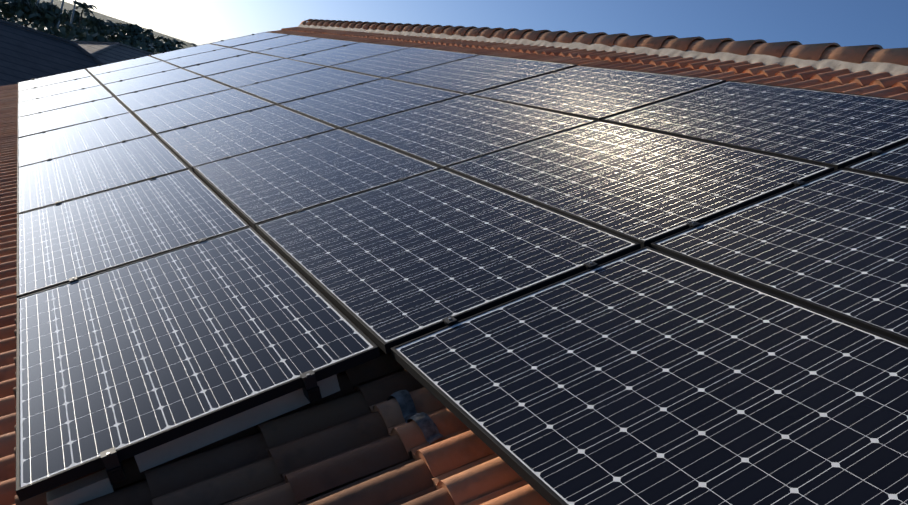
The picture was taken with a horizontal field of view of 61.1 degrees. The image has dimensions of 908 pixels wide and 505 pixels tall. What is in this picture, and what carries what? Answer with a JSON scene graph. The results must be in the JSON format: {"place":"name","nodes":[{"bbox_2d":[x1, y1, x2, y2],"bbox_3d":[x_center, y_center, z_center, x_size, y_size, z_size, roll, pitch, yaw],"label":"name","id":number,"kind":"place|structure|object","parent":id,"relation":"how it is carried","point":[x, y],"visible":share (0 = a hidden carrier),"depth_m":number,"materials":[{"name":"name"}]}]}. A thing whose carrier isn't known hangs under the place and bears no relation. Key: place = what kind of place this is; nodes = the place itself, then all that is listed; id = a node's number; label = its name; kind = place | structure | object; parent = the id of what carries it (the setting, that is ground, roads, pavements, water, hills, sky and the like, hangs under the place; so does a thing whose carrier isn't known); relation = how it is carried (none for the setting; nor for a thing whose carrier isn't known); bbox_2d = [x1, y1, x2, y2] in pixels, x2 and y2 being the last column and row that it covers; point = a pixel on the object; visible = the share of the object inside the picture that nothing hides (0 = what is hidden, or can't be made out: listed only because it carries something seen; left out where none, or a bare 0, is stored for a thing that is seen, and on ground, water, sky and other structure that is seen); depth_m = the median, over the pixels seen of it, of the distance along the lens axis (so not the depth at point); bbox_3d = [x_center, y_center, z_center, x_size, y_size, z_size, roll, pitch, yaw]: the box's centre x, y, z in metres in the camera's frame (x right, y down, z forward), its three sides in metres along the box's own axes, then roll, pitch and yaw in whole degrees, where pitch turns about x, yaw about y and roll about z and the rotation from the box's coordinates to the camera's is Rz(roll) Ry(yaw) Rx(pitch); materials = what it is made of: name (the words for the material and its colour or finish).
{"place":"outdoors","nodes":[
{"label":"outdoors","id":0,"kind":"place"},
{"bbox_2d":[0,19,104,85],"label":"neighbour house","id":1,"kind":"structure","parent":0,"point":[27,53],"depth_m":27.91,"materials":[{"name":"tile"}]},
{"bbox_2d":[0,0,197,48],"bbox_3d":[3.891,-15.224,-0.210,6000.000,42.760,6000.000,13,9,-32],"label":"ground","id":2,"kind":"structure","parent":0,"point":[67,6],"depth_m":952.76,"materials":[{"name":"green plant"}]},
{"bbox_2d":[0,13,16,23],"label":"tree","id":3,"kind":"object","parent":2,"relation":"on","point":[10,20],"visible":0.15,"depth_m":53.70,"materials":[{"name":"green plant"}]},
{"bbox_2d":[0,0,63,28],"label":"tree","id":4,"kind":"object","parent":2,"relation":"on","point":[43,13],"visible":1,"depth_m":108.29,"materials":[{"name":"green plant"}]},
{"bbox_2d":[32,0,65,29],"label":"tree","id":5,"kind":"object","parent":2,"relation":"on","point":[53,27],"visible":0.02,"depth_m":172.24,"materials":[{"name":"green plant"}]},
{"bbox_2d":[56,0,64,27],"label":"royal palm","id":6,"kind":"object","parent":2,"relation":"on","point":[62,4],"visible":0.44,"depth_m":171.73,"materials":[{"name":"grey plant"}]},
{"bbox_2d":[55,9,82,26],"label":"tree","id":7,"kind":"object","parent":2,"relation":"on","point":[67,16],"visible":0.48,"depth_m":194.78,"materials":[{"name":"green plant"}]},
{"bbox_2d":[36,25,109,41],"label":"hedge","id":8,"kind":"object","parent":2,"relation":"on","point":[73,35],"visible":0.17,"depth_m":61.64,"materials":[{"name":"green plant"}]},
{"bbox_2d":[67,27,88,34],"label":"bush","id":9,"kind":"object","parent":2,"relation":"on","point":[79,31],"visible":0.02,"depth_m":75.68,"materials":[{"name":"green plant"}]},
{"bbox_2d":[70,0,87,23],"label":"royal palm","id":10,"kind":"object","parent":2,"relation":"on","point":[72,16],"visible":0.58,"depth_m":178.08,"materials":[{"name":"grey plant"}]},
{"bbox_2d":[71,1,96,27],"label":"palm","id":11,"kind":"object","parent":2,"relation":"on","point":[84,6],"visible":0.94,"depth_m":150.40,"materials":[{"name":"green plant"}]},
{"bbox_2d":[60,17,115,41],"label":"tree","id":12,"kind":"object","parent":2,"relation":"on","point":[68,26],"visible":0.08,"depth_m":125.86,"materials":[{"name":"green plant"}]},
{"bbox_2d":[105,20,119,30],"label":"bush","id":13,"kind":"object","parent":2,"relation":"on","point":[110,23],"visible":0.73,"depth_m":147.93,"materials":[{"name":"green plant"}]},
{"bbox_2d":[74,41,153,63],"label":"neighbour house","id":14,"kind":"structure","parent":2,"relation":"on","point":[108,52],"depth_m":41.34,"materials":[{"name":"grey tile"}]},
{"bbox_2d":[84,15,147,46],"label":"tree","id":15,"kind":"object","parent":2,"relation":"on","point":[130,33],"visible":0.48,"depth_m":116.08,"materials":[{"name":"green plant"}]},
{"bbox_2d":[106,22,144,30],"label":"tree","id":16,"kind":"object","parent":2,"relation":"on","point":[127,24],"visible":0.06,"depth_m":183.42,"materials":[{"name":"green plant"}]},
{"bbox_2d":[109,39,156,53],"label":"tree","id":17,"kind":"object","parent":2,"relation":"on","point":[138,45],"visible":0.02,"depth_m":66.15,"materials":[{"name":"green plant"}]},
{"bbox_2d":[141,29,153,34],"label":"bush","id":18,"kind":"object","parent":2,"relation":"on","point":[147,31],"visible":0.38,"depth_m":144.53,"materials":[{"name":"green plant"}]},
{"bbox_2d":[140,47,164,53],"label":"bush","id":19,"kind":"object","parent":2,"relation":"on","point":[157,52],"visible":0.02,"depth_m":80.24,"materials":[{"name":"green plant"}]},
{"bbox_2d":[145,33,163,41],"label":"bush","id":20,"kind":"object","parent":2,"relation":"on","point":[151,36],"visible":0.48,"depth_m":134.37,"materials":[{"name":"green plant"}]},
{"bbox_2d":[130,36,181,51],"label":"tree","id":21,"kind":"object","parent":2,"relation":"on","point":[166,45],"visible":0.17,"depth_m":115.93,"materials":[{"name":"green plant"}]},
{"bbox_2d":[167,38,186,48],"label":"bush","id":22,"kind":"object","parent":2,"relation":"on","point":[178,44],"visible":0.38,"depth_m":141.91,"materials":[{"name":"green plant"}]},
{"bbox_2d":[8,65,891,504],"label":"house","id":23,"kind":"structure","parent":0,"point":[332,455],"depth_m":2.21,"materials":[{"name":"ceramic"}]},
{"bbox_2d":[0,27,907,504],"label":"roof tiles","id":24,"kind":"object","parent":23,"relation":"on","point":[420,477],"depth_m":2.29,"materials":[{"name":"ceramic"}]},
{"bbox_2d":[46,374,339,504],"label":"array edge flashing","id":25,"kind":"object","parent":24,"relation":"on","point":[89,487],"visible":0.69,"depth_m":2.25,"materials":[{"name":"grey metal"}]},
{"bbox_2d":[387,390,442,443],"bbox_3d":[-0.125,0.477,2.291,0.057,0.054,0.280,-20,24,-23],"label":"lead tile flashing","id":26,"kind":"object","parent":24,"relation":"on","point":[426,424],"visible":1,"depth_m":2.24,"materials":[{"name":"grey metal"}]},
{"bbox_2d":[33,40,882,484],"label":"clamps","id":27,"kind":"object","parent":24,"relation":"on","point":[115,468],"visible":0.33,"depth_m":2.33,"materials":[{"name":"black metal"}]},
{"bbox_2d":[18,69,91,90],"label":"solar panel","id":28,"kind":"object","parent":27,"relation":"on","point":[52,79],"visible":0.77,"depth_m":12.30,"materials":[{"name":"blue"}]},
{"bbox_2d":[18,76,100,101],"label":"solar panel","id":29,"kind":"object","parent":27,"relation":"attached to","point":[56,88],"visible":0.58,"depth_m":10.97,"materials":[{"name":"blue"}]},
{"bbox_2d":[18,85,113,116],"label":"solar panel","id":30,"kind":"object","parent":27,"relation":"attached to","point":[60,100],"visible":0.81,"depth_m":9.58,"materials":[{"name":"blue"}]},
{"bbox_2d":[17,97,129,137],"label":"solar panel","id":31,"kind":"object","parent":27,"relation":"attached to","point":[40,122],"visible":0.77,"depth_m":8.21,"materials":[{"name":"blue"}]},
{"bbox_2d":[17,112,152,166],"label":"solar panel","id":32,"kind":"object","parent":27,"relation":"attached to","point":[60,142],"visible":0.77,"depth_m":6.85,"materials":[{"name":"blue"}]},
{"bbox_2d":[17,134,188,213],"bbox_3d":[-2.601,-0.602,5.598,1.053,0.036,1.590,-20,24,-23],"label":"solar panel","id":33,"kind":"object","parent":27,"relation":"attached to","point":[45,183],"visible":0.77,"depth_m":5.47,"materials":[{"name":"blue"}]},
{"bbox_2d":[86,56,160,76],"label":"solar panel","id":34,"kind":"object","parent":27,"relation":"attached to","point":[115,66],"visible":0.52,"depth_m":12.73,"materials":[{"name":"blue"}]},
{"bbox_2d":[16,169,249,297],"bbox_3d":[-1.836,-0.168,4.249,1.053,0.037,1.590,-20,24,-23],"label":"solar panel","id":35,"kind":"object","parent":27,"relation":"attached to","point":[61,243],"visible":0.83,"depth_m":4.08,"materials":[{"name":"blue"}]},
{"bbox_2d":[93,61,178,86],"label":"solar panel","id":36,"kind":"object","parent":27,"relation":"attached to","point":[130,73],"visible":0.75,"depth_m":11.37,"materials":[{"name":"blue"}]},
{"bbox_2d":[103,68,202,97],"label":"solar panel","id":37,"kind":"object","parent":27,"relation":"attached to","point":[122,87],"visible":0.75,"depth_m":9.99,"materials":[{"name":"blue"}]},
{"bbox_2d":[116,77,231,113],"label":"solar panel","id":38,"kind":"object","parent":27,"relation":"attached to","point":[159,95],"visible":0.75,"depth_m":8.63,"materials":[{"name":"blue"}]},
{"bbox_2d":[150,43,227,60],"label":"solar panel","id":39,"kind":"object","parent":27,"relation":"attached to","point":[183,52],"visible":0.71,"depth_m":13.14,"materials":[{"name":"blue"}]},
{"bbox_2d":[16,226,379,501],"bbox_3d":[-1.070,0.265,2.898,1.053,0.037,1.590,-20,24,-23],"label":"solar panel","id":40,"kind":"object","parent":27,"relation":"on","point":[127,361],"visible":1,"depth_m":2.62,"materials":[{"name":"black"}]},
{"bbox_2d":[133,88,274,136],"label":"solar panel","id":41,"kind":"object","parent":27,"relation":"attached to","point":[155,120],"visible":0.81,"depth_m":7.27,"materials":[{"name":"blue"}]},
{"bbox_2d":[164,47,252,67],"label":"solar panel","id":42,"kind":"object","parent":27,"relation":"attached to","point":[202,58],"visible":0.71,"depth_m":11.77,"materials":[{"name":"blue"}]},
{"bbox_2d":[182,52,283,77],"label":"solar panel","id":43,"kind":"object","parent":27,"relation":"on","point":[226,64],"visible":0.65,"depth_m":10.42,"materials":[{"name":"blue"}]},
{"bbox_2d":[156,104,337,171],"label":"solar panel","id":44,"kind":"object","parent":27,"relation":"attached to","point":[191,146],"visible":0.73,"depth_m":5.90,"materials":[{"name":"blue"}]},
{"bbox_2d":[210,32,289,47],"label":"solar panel","id":45,"kind":"object","parent":27,"relation":"attached to","point":[232,42],"visible":0.69,"depth_m":13.54,"materials":[{"name":"blue"}]},
{"bbox_2d":[205,58,326,88],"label":"solar panel","id":46,"kind":"object","parent":27,"relation":"attached to","point":[253,74],"visible":0.75,"depth_m":9.07,"materials":[{"name":"blue"}]},
{"bbox_2d":[230,34,318,52],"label":"solar panel","id":47,"kind":"object","parent":27,"relation":"on","point":[261,45],"visible":0.62,"depth_m":12.21,"materials":[{"name":"blue"}]},
{"bbox_2d":[255,38,358,57],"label":"solar panel","id":48,"kind":"object","parent":27,"relation":"attached to","point":[304,47],"visible":0.65,"depth_m":10.85,"materials":[{"name":"blue"}]},
{"bbox_2d":[236,67,381,104],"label":"solar panel","id":49,"kind":"object","parent":27,"relation":"attached to","point":[280,90],"visible":0.73,"depth_m":7.70,"materials":[{"name":"blue"}]},
{"bbox_2d":[193,128,439,229],"bbox_3d":[-0.904,-0.502,4.672,1.053,0.037,1.590,-19,24,-23],"label":"solar panel","id":50,"kind":"object","parent":27,"relation":"attached to","point":[253,188],"visible":0.81,"depth_m":4.52,"materials":[{"name":"blue"}]},
{"bbox_2d":[287,42,408,66],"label":"solar panel","id":51,"kind":"object","parent":27,"relation":"attached to","point":[341,54],"visible":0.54,"depth_m":9.50,"materials":[{"name":"black"}]},
{"bbox_2d":[278,78,465,128],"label":"solar panel","id":52,"kind":"object","parent":27,"relation":"attached to","point":[353,104],"visible":0.73,"depth_m":6.33,"materials":[{"name":"blue"}]},
{"bbox_2d":[329,47,479,77],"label":"solar panel","id":53,"kind":"object","parent":27,"relation":"attached to","point":[394,63],"visible":0.71,"depth_m":8.13,"materials":[{"name":"black"}]},
{"bbox_2d":[255,168,640,353],"bbox_3d":[-0.140,-0.069,3.320,1.053,0.037,1.590,-20,24,-23],"label":"solar panel","id":54,"kind":"object","parent":27,"relation":"attached to","point":[386,268],"visible":0.98,"depth_m":3.09,"materials":[{"name":"black"}]},
{"bbox_2d":[342,94,596,168],"bbox_3d":[0.026,-0.832,5.090,1.053,0.036,1.590,-20,25,-23],"label":"solar panel","id":55,"kind":"object","parent":27,"relation":"attached to","point":[449,132],"visible":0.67,"depth_m":4.95,"materials":[{"name":"black"}]},
{"bbox_2d":[387,54,576,94],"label":"solar panel","id":56,"kind":"object","parent":27,"relation":"on","point":[473,74],"visible":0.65,"depth_m":6.75,"materials":[{"name":"black"}]},
{"bbox_2d":[469,65,725,120],"bbox_3d":[0.954,-1.163,5.509,1.053,0.037,1.590,-20,24,-23],"label":"solar panel","id":57,"kind":"object","parent":27,"relation":"attached to","point":[596,93],"visible":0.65,"depth_m":5.37,"materials":[{"name":"black"}]},
{"bbox_2d":[445,120,833,247],"bbox_3d":[0.788,-0.399,3.740,1.053,0.036,1.590,-20,24,-23],"label":"solar panel","id":58,"kind":"object","parent":27,"relation":"on","point":[644,188],"visible":0.81,"depth_m":3.54,"materials":[{"name":"black"}]},
{"bbox_2d":[391,246,907,504],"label":"solar panel","id":59,"kind":"object","parent":27,"relation":"attached to","point":[646,375],"visible":0.98,"depth_m":1.98,"materials":[{"name":"black"}]},
{"bbox_2d":[601,81,907,170],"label":"solar panel","id":60,"kind":"object","parent":27,"relation":"attached to","point":[836,130],"visible":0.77,"depth_m":4.04,"materials":[{"name":"black"}]},
{"bbox_2d":[651,168,907,343],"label":"solar panel","id":61,"kind":"object","parent":27,"relation":"on","point":[834,243],"visible":0.84,"depth_m":2.65,"materials":[{"name":"black"}]},
{"bbox_2d":[844,142,907,180],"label":"solar panel","id":62,"kind":"object","parent":27,"relation":"on","point":[892,163],"visible":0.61,"depth_m":3.24,"materials":[{"name":"black"}]},
{"bbox_2d":[298,24,907,75],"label":"ridge mortar","id":63,"kind":"object","parent":23,"relation":"on","point":[892,69],"visible":0.27,"depth_m":6.71,"materials":[{"name":"beige concrete"}]},
{"bbox_2d":[300,19,907,65],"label":"roof ridge tiles","id":64,"kind":"object","parent":63,"relation":"on","point":[859,54],"visible":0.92,"depth_m":6.94,"materials":[{"name":"ceramic"}]},
{"bbox_2d":[65,0,907,48],"label":"sky","id":65,"kind":"structure","parent":0,"point":[884,23],"materials":[{"name":"blue"}]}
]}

